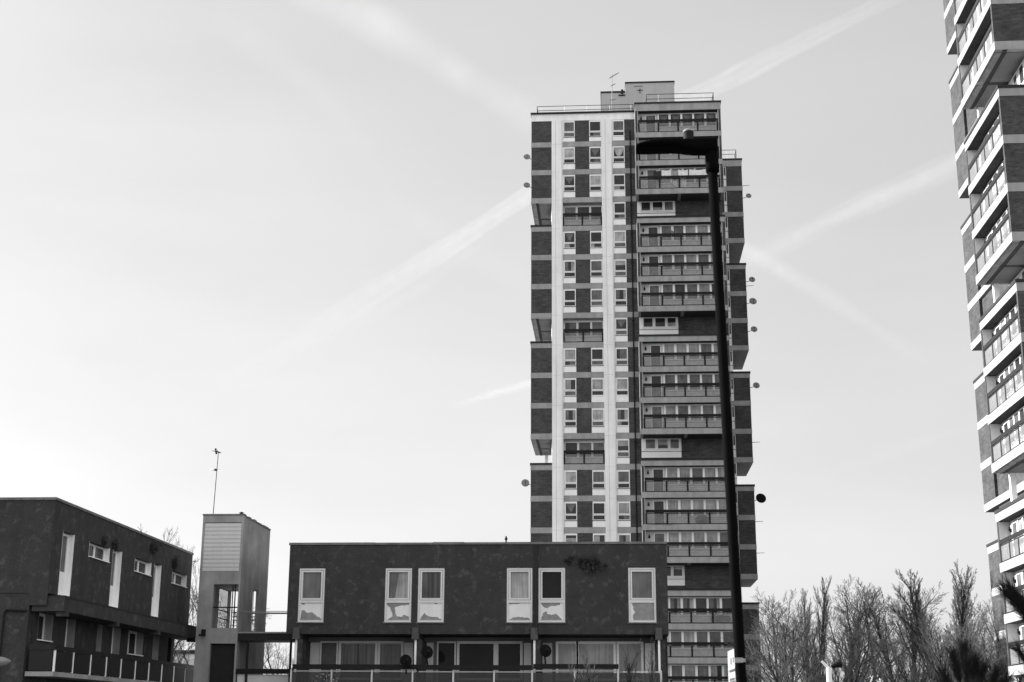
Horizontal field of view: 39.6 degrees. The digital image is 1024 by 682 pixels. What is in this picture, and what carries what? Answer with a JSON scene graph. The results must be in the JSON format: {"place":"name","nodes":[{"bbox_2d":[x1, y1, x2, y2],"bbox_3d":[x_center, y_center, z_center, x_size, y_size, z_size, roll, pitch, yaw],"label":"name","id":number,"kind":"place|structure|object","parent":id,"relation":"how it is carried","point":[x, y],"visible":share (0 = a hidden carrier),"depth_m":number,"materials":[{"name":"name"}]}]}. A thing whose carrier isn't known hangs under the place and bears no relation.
{"place":"outdoors","nodes":[
{"label":"outdoors","id":0,"kind":"place"},
{"bbox_2d":[0,497,195,681],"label":"maisonette block","id":1,"kind":"structure","parent":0,"point":[79,602],"depth_m":39.47,"materials":[{"name":"grey brick"}]},
{"bbox_2d":[37,613,53,641],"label":"gallery window","id":2,"kind":"structure","parent":1,"relation":"in","point":[45,623],"depth_m":38.10,"materials":[{"name":"glass"}]},
{"bbox_2d":[58,533,74,595],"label":"window","id":3,"kind":"structure","parent":1,"relation":"in","point":[68,540],"depth_m":38.46,"materials":[{"name":"white paint"}]},
{"bbox_2d":[63,619,75,672],"bbox_3d":[-12.388,8.433,39.306,0.297,1.518,0.696,-1,-15,4],"label":"gallery door","id":4,"kind":"structure","parent":1,"relation":"in","point":[70,623],"depth_m":39.70,"materials":[{"name":"concrete"}]},
{"bbox_2d":[88,543,109,562],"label":"window","id":5,"kind":"structure","parent":1,"relation":"in","point":[96,552],"depth_m":41.02,"materials":[{"name":"white paint"}]},
{"bbox_2d":[109,627,120,677],"bbox_3d":[-12.120,9.386,42.898,0.297,1.558,0.746,-1,-15,4],"label":"gallery door","id":6,"kind":"structure","parent":1,"relation":"in","point":[116,632],"depth_m":43.32,"materials":[{"name":"concrete"}]},
{"bbox_2d":[109,550,121,607],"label":"window","id":7,"kind":"structure","parent":1,"relation":"in","point":[117,556],"depth_m":42.20,"materials":[{"name":"white paint"}]},
{"bbox_2d":[127,630,143,655],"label":"gallery window","id":8,"kind":"structure","parent":1,"relation":"in","point":[135,639],"depth_m":45.34,"materials":[{"name":"glass"}]},
{"bbox_2d":[134,559,151,576],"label":"window","id":9,"kind":"structure","parent":1,"relation":"in","point":[141,567],"depth_m":44.80,"materials":[{"name":"white paint"}]},
{"bbox_2d":[150,635,159,681],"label":"gallery door","id":10,"kind":"structure","parent":1,"relation":"in","point":[155,649],"depth_m":46.97,"materials":[{"name":"concrete"}]},
{"bbox_2d":[151,563,160,616],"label":"window","id":11,"kind":"structure","parent":1,"relation":"in","point":[157,568],"depth_m":45.87,"materials":[{"name":"white paint"}]},
{"bbox_2d":[172,572,186,587],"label":"window","id":12,"kind":"structure","parent":1,"relation":"in","point":[177,579],"depth_m":48.48,"materials":[{"name":"white paint"}]},
{"bbox_2d":[193,514,270,681],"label":"stair tower","id":13,"kind":"structure","parent":0,"point":[235,553],"depth_m":47.67,"materials":[{"name":"concrete"}]},
{"bbox_2d":[210,644,234,681],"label":"door","id":14,"kind":"structure","parent":13,"relation":"in","point":[223,655],"depth_m":46.80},
{"bbox_2d":[236,611,294,681],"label":"footbridge","id":15,"kind":"object","parent":13,"relation":"attached to","point":[246,674],"visible":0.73,"depth_m":46.67,"materials":[{"name":"concrete"}]},
{"bbox_2d":[286,542,668,681],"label":"maisonette block","id":16,"kind":"structure","parent":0,"point":[464,611],"depth_m":45.77,"materials":[{"name":"brick"}]},
{"bbox_2d":[296,568,324,622],"bbox_3d":[-6.494,8.252,46.078,0.900,1.756,0.190,-1,-15,4],"label":"window","id":17,"kind":"structure","parent":16,"relation":"in","point":[311,580],"depth_m":46.09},
{"bbox_2d":[319,641,338,669],"bbox_3d":[-6.019,10.688,46.657,0.600,1.640,0.064,-1,-15,4],"label":"door","id":18,"kind":"structure","parent":16,"relation":"in","point":[328,649],"depth_m":46.76,"materials":[{"name":"paint"}]},
{"bbox_2d":[338,641,377,669],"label":"window","id":19,"kind":"structure","parent":16,"relation":"in","point":[350,652],"depth_m":46.71,"materials":[{"name":"glass"}]},
{"bbox_2d":[377,641,403,670],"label":"window","id":20,"kind":"structure","parent":16,"relation":"in","point":[389,652],"depth_m":46.63,"materials":[{"name":"glass"}]},
{"bbox_2d":[383,568,411,622],"bbox_3d":[-3.671,8.214,45.878,0.920,1.756,0.190,-1,-15,4],"label":"window","id":21,"kind":"structure","parent":16,"relation":"in","point":[398,581],"depth_m":45.88,"materials":[{"name":"glass"}]},
{"bbox_2d":[416,568,444,622],"bbox_3d":[-2.609,8.200,45.802,0.910,1.756,0.190,-1,-15,4],"label":"window","id":22,"kind":"structure","parent":16,"relation":"in","point":[431,581],"depth_m":45.81,"materials":[{"name":"glass"}]},
{"bbox_2d":[436,641,455,670],"bbox_3d":[-2.144,10.637,46.382,0.630,1.640,0.064,-1,-15,4],"label":"door","id":23,"kind":"structure","parent":16,"relation":"in","point":[446,650],"depth_m":46.48,"materials":[{"name":"paint"}]},
{"bbox_2d":[457,641,495,672],"bbox_3d":[-1.161,10.426,46.365,1.280,1.250,0.064,-1,-15,4],"label":"window","id":24,"kind":"structure","parent":16,"relation":"in","point":[468,652],"depth_m":46.43,"materials":[{"name":"glass"}]},
{"bbox_2d":[496,641,522,670],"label":"window","id":25,"kind":"structure","parent":16,"relation":"in","point":[507,652],"depth_m":46.35,"materials":[{"name":"glass"}]},
{"bbox_2d":[505,568,532,622],"bbox_3d":[0.239,8.162,45.600,0.880,1.756,0.190,-1,-15,4],"label":"window","id":26,"kind":"structure","parent":16,"relation":"in","point":[519,592],"depth_m":45.61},
{"bbox_2d":[537,568,565,622],"bbox_3d":[1.271,8.149,45.527,0.910,1.756,0.190,-1,-15,4],"label":"window","id":27,"kind":"structure","parent":16,"relation":"in","point":[551,580],"depth_m":45.54,"materials":[{"name":"glass"}]},
{"bbox_2d":[556,641,577,679],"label":"window","id":28,"kind":"structure","parent":16,"relation":"in","point":[566,651],"depth_m":46.22,"materials":[{"name":"glass"}]},
{"bbox_2d":[575,554,607,575],"bbox_3d":[2.522,7.171,45.542,1.141,0.726,0.280,-1,-15,4],"label":"wall weed","id":29,"kind":"object","parent":16,"relation":"attached to","point":[593,565],"depth_m":45.58,"materials":[{"name":"black plant"}]},
{"bbox_2d":[578,641,615,672],"bbox_3d":[2.729,10.374,46.089,1.280,1.250,0.064,-1,-15,4],"label":"window","id":30,"kind":"structure","parent":16,"relation":"in","point":[599,652],"depth_m":46.15,"materials":[{"name":"glass"}]},
{"bbox_2d":[616,641,643,672],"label":"window","id":31,"kind":"structure","parent":16,"relation":"in","point":[627,645],"depth_m":46.08,"materials":[{"name":"glass"}]},
{"bbox_2d":[628,568,656,622],"bbox_3d":[4.144,8.110,45.323,0.930,1.756,0.190,-1,-15,4],"label":"window","id":32,"kind":"structure","parent":16,"relation":"in","point":[642,609],"depth_m":45.33,"materials":[{"name":"glass"}]},
{"bbox_2d":[0,0,997,681],"label":"sky","id":33,"kind":"structure","parent":0,"point":[290,240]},
{"label":"ground","id":34,"kind":"structure","parent":0,"visible":0},
{"bbox_2d":[138,527,198,667],"bbox_3d":[-15.514,13.583,64.423,3.876,10.531,3.809,-6,-16,21],"label":"bare tree","id":35,"kind":"object","parent":34,"relation":"on","point":[189,645],"visible":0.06,"depth_m":64.31,"materials":[{"name":"grey plant"}]},
{"bbox_2d":[174,559,224,668],"bbox_3d":[-14.101,14.043,63.231,2.907,9.026,2.857,3,-15,-10],"label":"bare tree","id":36,"kind":"object","parent":34,"relation":"on","point":[192,603],"visible":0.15,"depth_m":63.85,"materials":[{"name":"grey plant"}]},
{"bbox_2d":[263,643,293,674],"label":"bare tree","id":37,"kind":"object","parent":34,"relation":"on","point":[277,657],"visible":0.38,"depth_m":68.82,"materials":[{"name":"grey plant"}]},
{"bbox_2d":[576,653,599,681],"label":"bare shrub","id":38,"kind":"object","parent":34,"relation":"on","point":[587,675],"visible":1,"depth_m":41.24,"materials":[{"name":"grey plant"}]},
{"bbox_2d":[618,640,640,681],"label":"bare shrub","id":39,"kind":"object","parent":34,"relation":"on","point":[629,668],"visible":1,"depth_m":41.87,"materials":[{"name":"grey plant"}]},
{"bbox_2d":[530,81,761,681],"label":"tower block","id":40,"kind":"structure","parent":34,"relation":"on","point":[626,429],"depth_m":127.94,"materials":[{"name":"concrete"}]},
{"bbox_2d":[563,122,574,141],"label":"window","id":41,"kind":"structure","parent":40,"relation":"in","point":[569,127],"depth_m":133.75,"materials":[{"name":"glass"}]},
{"bbox_2d":[563,148,574,169],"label":"window","id":42,"kind":"structure","parent":40,"relation":"in","point":[569,153],"depth_m":133.06,"materials":[{"name":"glass"}]},
{"bbox_2d":[564,176,574,197],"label":"window","id":43,"kind":"structure","parent":40,"relation":"in","point":[569,192],"depth_m":132.32,"materials":[{"name":"glass"}]},
{"bbox_2d":[564,232,575,254],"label":"window","id":44,"kind":"structure","parent":40,"relation":"in","point":[569,237],"depth_m":130.84,"materials":[{"name":"glass"}]},
{"bbox_2d":[564,261,575,283],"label":"window","id":45,"kind":"structure","parent":40,"relation":"in","point":[569,266],"depth_m":130.11,"materials":[{"name":"glass"}]},
{"bbox_2d":[564,290,575,312],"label":"window","id":46,"kind":"structure","parent":40,"relation":"in","point":[569,295],"depth_m":129.38,"materials":[{"name":"white paint"}]},
{"bbox_2d":[564,349,575,371],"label":"window","id":47,"kind":"structure","parent":40,"relation":"in","point":[569,354],"depth_m":127.95,"materials":[{"name":"glass"}]},
{"bbox_2d":[564,379,576,402],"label":"window","id":48,"kind":"structure","parent":40,"relation":"in","point":[570,384],"depth_m":127.22,"materials":[{"name":"glass"}]},
{"bbox_2d":[564,409,576,432],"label":"window","id":49,"kind":"structure","parent":40,"relation":"in","point":[570,426],"depth_m":126.48,"materials":[{"name":"glass"}]},
{"bbox_2d":[565,471,576,495],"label":"window","id":50,"kind":"structure","parent":40,"relation":"in","point":[570,476],"depth_m":125.03,"materials":[{"name":"white paint"}]},
{"bbox_2d":[565,503,576,526],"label":"window","id":51,"kind":"structure","parent":40,"relation":"in","point":[570,508],"depth_m":124.30,"materials":[{"name":"white paint"}]},
{"bbox_2d":[589,121,600,140],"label":"window","id":52,"kind":"structure","parent":40,"relation":"in","point":[594,126],"depth_m":133.58,"materials":[{"name":"glass"}]},
{"bbox_2d":[589,147,600,168],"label":"window","id":53,"kind":"structure","parent":40,"relation":"in","point":[594,152],"depth_m":132.87,"materials":[{"name":"white paint"}]},
{"bbox_2d":[590,175,601,196],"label":"window","id":54,"kind":"structure","parent":40,"relation":"in","point":[595,180],"depth_m":132.13,"materials":[{"name":"glass"}]},
{"bbox_2d":[590,232,601,253],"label":"window","id":55,"kind":"structure","parent":40,"relation":"in","point":[595,237],"depth_m":130.71,"materials":[{"name":"glass"}]},
{"bbox_2d":[590,260,602,282],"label":"window","id":56,"kind":"structure","parent":40,"relation":"in","point":[596,265],"depth_m":129.98,"materials":[{"name":"white paint"}]},
{"bbox_2d":[591,289,602,311],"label":"window","id":57,"kind":"structure","parent":40,"relation":"in","point":[597,294],"depth_m":129.22,"materials":[{"name":"glass"}]},
{"bbox_2d":[591,349,603,371],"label":"window","id":58,"kind":"structure","parent":40,"relation":"in","point":[597,365],"depth_m":127.78,"materials":[{"name":"glass"}]},
{"bbox_2d":[591,379,603,401],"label":"window","id":59,"kind":"structure","parent":40,"relation":"in","point":[597,384],"depth_m":127.03,"materials":[{"name":"glass"}]},
{"bbox_2d":[592,409,603,432],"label":"window","id":60,"kind":"structure","parent":40,"relation":"in","point":[597,414],"depth_m":126.32,"materials":[{"name":"glass"}]},
{"bbox_2d":[592,471,604,494],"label":"window","id":61,"kind":"structure","parent":40,"relation":"in","point":[598,477],"depth_m":124.88,"materials":[{"name":"white paint"}]},
{"bbox_2d":[593,502,605,526],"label":"window","id":62,"kind":"structure","parent":40,"relation":"in","point":[598,508],"depth_m":124.15,"materials":[{"name":"white paint"}]},
{"bbox_2d":[613,120,623,140],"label":"window","id":63,"kind":"structure","parent":40,"relation":"in","point":[618,126],"depth_m":133.42,"materials":[{"name":"glass"}]},
{"bbox_2d":[613,147,624,168],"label":"window","id":64,"kind":"structure","parent":40,"relation":"in","point":[617,151],"depth_m":132.71,"materials":[{"name":"glass"}]},
{"bbox_2d":[613,174,624,196],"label":"window","id":65,"kind":"structure","parent":40,"relation":"in","point":[618,191],"depth_m":131.96,"materials":[{"name":"white paint"}]},
{"bbox_2d":[614,203,625,224],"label":"window","id":66,"kind":"structure","parent":40,"relation":"in","point":[619,208],"depth_m":131.29,"materials":[{"name":"glass"}]},
{"bbox_2d":[614,231,625,253],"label":"window","id":67,"kind":"structure","parent":40,"relation":"in","point":[619,236],"depth_m":130.52,"materials":[{"name":"white paint"}]},
{"bbox_2d":[615,260,626,282],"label":"window","id":68,"kind":"structure","parent":40,"relation":"in","point":[620,265],"depth_m":129.79,"materials":[{"name":"glass"}]},
{"bbox_2d":[615,289,626,311],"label":"window","id":69,"kind":"structure","parent":40,"relation":"in","point":[620,294],"depth_m":129.06,"materials":[{"name":"white paint"}]},
{"bbox_2d":[615,318,627,341],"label":"window","id":70,"kind":"structure","parent":40,"relation":"in","point":[621,335],"depth_m":128.34,"materials":[{"name":"glass"}]},
{"bbox_2d":[616,348,627,371],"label":"window","id":71,"kind":"structure","parent":40,"relation":"in","point":[621,353],"depth_m":127.62,"materials":[{"name":"glass"}]},
{"bbox_2d":[616,378,628,401],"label":"window","id":72,"kind":"structure","parent":40,"relation":"in","point":[622,395],"depth_m":126.88,"materials":[{"name":"glass"}]},
{"bbox_2d":[617,409,628,432],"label":"window","id":73,"kind":"structure","parent":40,"relation":"in","point":[622,414],"depth_m":126.20,"materials":[{"name":"glass"}]},
{"bbox_2d":[617,440,629,463],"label":"window","id":74,"kind":"structure","parent":40,"relation":"in","point":[622,445],"depth_m":125.43,"materials":[{"name":"glass"}]},
{"bbox_2d":[617,471,629,494],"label":"window","id":75,"kind":"structure","parent":40,"relation":"in","point":[623,488],"depth_m":124.70,"materials":[{"name":"white paint"}]},
{"bbox_2d":[618,502,630,526],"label":"window","id":76,"kind":"structure","parent":40,"relation":"in","point":[623,507],"depth_m":124.00,"materials":[{"name":"white paint"}]},
{"bbox_2d":[639,317,679,333],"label":"recess window","id":77,"kind":"structure","parent":40,"relation":"in","point":[647,325],"depth_m":128.22,"materials":[{"name":"white paint"}]},
{"bbox_2d":[637,201,682,215],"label":"recess window","id":78,"kind":"structure","parent":40,"relation":"in","point":[647,208],"depth_m":131.13,"materials":[{"name":"white paint"}]},
{"bbox_2d":[641,438,681,457],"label":"recess window","id":79,"kind":"structure","parent":40,"relation":"in","point":[666,447],"depth_m":125.28,"materials":[{"name":"glass"}]},
{"bbox_2d":[667,566,684,585],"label":"recess window","id":80,"kind":"structure","parent":40,"relation":"in","point":[675,574],"depth_m":122.30,"materials":[{"name":"white paint"}]},
{"bbox_2d":[642,641,662,681],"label":"bare shrub","id":81,"kind":"object","parent":34,"relation":"on","point":[652,667],"visible":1,"depth_m":41.95,"materials":[{"name":"grey plant"}]},
{"bbox_2d":[636,128,746,681],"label":"street lamp","id":82,"kind":"object","parent":34,"relation":"on","point":[688,143],"visible":1,"depth_m":12.77,"materials":[{"name":"metal"}]},
{"bbox_2d":[728,649,735,681],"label":"parking sign","id":83,"kind":"object","parent":82,"relation":"attached to","point":[731,668],"visible":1,"depth_m":12.47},
{"bbox_2d":[724,594,812,681],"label":"bare tree","id":84,"kind":"object","parent":34,"relation":"on","point":[770,626],"visible":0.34,"depth_m":102.66,"materials":[{"name":"grey plant"}]},
{"bbox_2d":[724,615,822,681],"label":"bare tree","id":85,"kind":"object","parent":34,"relation":"on","point":[765,660],"visible":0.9,"depth_m":83.27,"materials":[{"name":"grey plant"}]},
{"bbox_2d":[745,612,827,681],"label":"bare tree","id":86,"kind":"object","parent":34,"relation":"on","point":[781,626],"visible":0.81,"depth_m":87.82,"materials":[{"name":"grey plant"}]},
{"bbox_2d":[746,589,829,681],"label":"bare tree","id":87,"kind":"object","parent":34,"relation":"on","point":[781,611],"visible":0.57,"depth_m":96.89,"materials":[{"name":"grey plant"}]},
{"bbox_2d":[746,609,838,681],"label":"bare tree","id":88,"kind":"object","parent":34,"relation":"on","point":[808,655],"visible":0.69,"depth_m":89.72,"materials":[{"name":"grey plant"}]},
{"bbox_2d":[791,587,813,681],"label":"bare poplar","id":89,"kind":"object","parent":34,"relation":"on","point":[803,598],"visible":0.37,"depth_m":99.39,"materials":[{"name":"grey plant"}]},
{"bbox_2d":[809,576,831,681],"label":"bare poplar","id":90,"kind":"object","parent":34,"relation":"on","point":[824,609],"visible":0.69,"depth_m":96.07,"materials":[{"name":"grey plant"}]},
{"bbox_2d":[821,659,842,681],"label":"flood lamp","id":91,"kind":"object","parent":34,"relation":"on","point":[837,664],"visible":1,"depth_m":52.86,"materials":[{"name":"metal"}]},
{"bbox_2d":[766,575,902,681],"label":"bare tree","id":92,"kind":"object","parent":34,"relation":"on","point":[854,613],"visible":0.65,"depth_m":98.10,"materials":[{"name":"grey plant"}]},
{"bbox_2d":[816,599,879,681],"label":"bare poplar","id":93,"kind":"object","parent":34,"relation":"on","point":[860,618],"visible":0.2,"depth_m":106.52,"materials":[{"name":"grey plant"}]},
{"bbox_2d":[812,611,888,681],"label":"bare tree","id":94,"kind":"object","parent":34,"relation":"on","point":[849,657],"visible":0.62,"depth_m":89.78,"materials":[{"name":"grey plant"}]},
{"bbox_2d":[808,621,898,681],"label":"bare tree","id":95,"kind":"object","parent":34,"relation":"on","point":[863,663],"visible":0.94,"depth_m":83.89,"materials":[{"name":"grey plant"}]},
{"bbox_2d":[822,578,928,681],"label":"bare tree","id":96,"kind":"object","parent":34,"relation":"on","point":[881,611],"visible":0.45,"depth_m":103.24,"materials":[{"name":"grey plant"}]},
{"bbox_2d":[854,628,918,681],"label":"bare tree","id":97,"kind":"object","parent":34,"relation":"on","point":[880,675],"visible":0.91,"depth_m":85.25,"materials":[{"name":"grey plant"}]},
{"bbox_2d":[856,588,919,681],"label":"bare poplar","id":98,"kind":"object","parent":34,"relation":"on","point":[877,625],"visible":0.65,"depth_m":97.65,"materials":[{"name":"grey plant"}]},
{"bbox_2d":[879,581,948,681],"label":"bare tree","id":99,"kind":"object","parent":34,"relation":"on","point":[933,607],"visible":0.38,"depth_m":108.58,"materials":[{"name":"grey plant"}]},
{"bbox_2d":[879,590,954,681],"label":"bare tree","id":100,"kind":"object","parent":34,"relation":"on","point":[907,640],"visible":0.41,"depth_m":101.62,"materials":[{"name":"grey plant"}]},
{"bbox_2d":[891,568,946,681],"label":"bare poplar","id":101,"kind":"object","parent":34,"relation":"on","point":[914,601],"visible":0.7,"depth_m":99.13,"materials":[{"name":"grey plant"}]},
{"bbox_2d":[906,625,962,681],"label":"bare tree","id":102,"kind":"object","parent":34,"relation":"on","point":[932,650],"visible":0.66,"depth_m":86.15,"materials":[{"name":"grey plant"}]},
{"bbox_2d":[911,608,963,681],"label":"bare tree","id":103,"kind":"object","parent":34,"relation":"on","point":[927,639],"visible":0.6,"depth_m":92.24,"materials":[{"name":"grey plant"}]},
{"bbox_2d":[933,559,979,681],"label":"bare poplar","id":104,"kind":"object","parent":34,"relation":"on","point":[963,607],"visible":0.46,"depth_m":94.41,"materials":[{"name":"grey plant"}]},
{"bbox_2d":[942,566,981,658],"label":"bare poplar","id":105,"kind":"object","parent":34,"relation":"on","point":[955,588],"visible":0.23,"depth_m":100.31,"materials":[{"name":"grey plant"}]},
{"bbox_2d":[946,601,995,681],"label":"bare tree","id":106,"kind":"object","parent":34,"relation":"on","point":[970,625],"visible":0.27,"depth_m":88.17,"materials":[{"name":"grey plant"}]},
{"bbox_2d":[924,626,1020,681],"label":"bare tree","id":107,"kind":"object","parent":34,"relation":"on","point":[986,650],"visible":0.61,"depth_m":79.66,"materials":[{"name":"grey plant"}]},
{"bbox_2d":[929,634,1022,681],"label":"pine tree","id":108,"kind":"object","parent":34,"relation":"on","point":[973,667],"visible":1,"depth_m":14.55,"materials":[{"name":"black plant"}]},
{"bbox_2d":[943,0,1023,681],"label":"tower block","id":109,"kind":"structure","parent":34,"relation":"on","point":[985,40],"depth_m":80.37,"materials":[{"name":"concrete"}]},
{"bbox_2d":[948,615,1023,681],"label":"bare tree","id":110,"kind":"object","parent":34,"relation":"on","point":[991,638],"visible":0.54,"depth_m":84.48,"materials":[{"name":"grey plant"}]},
{"bbox_2d":[975,594,1005,668],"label":"bare tree","id":111,"kind":"object","parent":34,"relation":"on","point":[994,619],"visible":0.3,"depth_m":90.79,"materials":[{"name":"grey plant"}]},
{"bbox_2d":[989,569,1023,679],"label":"pine tree","id":112,"kind":"object","parent":34,"relation":"on","point":[1014,597],"visible":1,"depth_m":14.49,"materials":[{"name":"black plant"}]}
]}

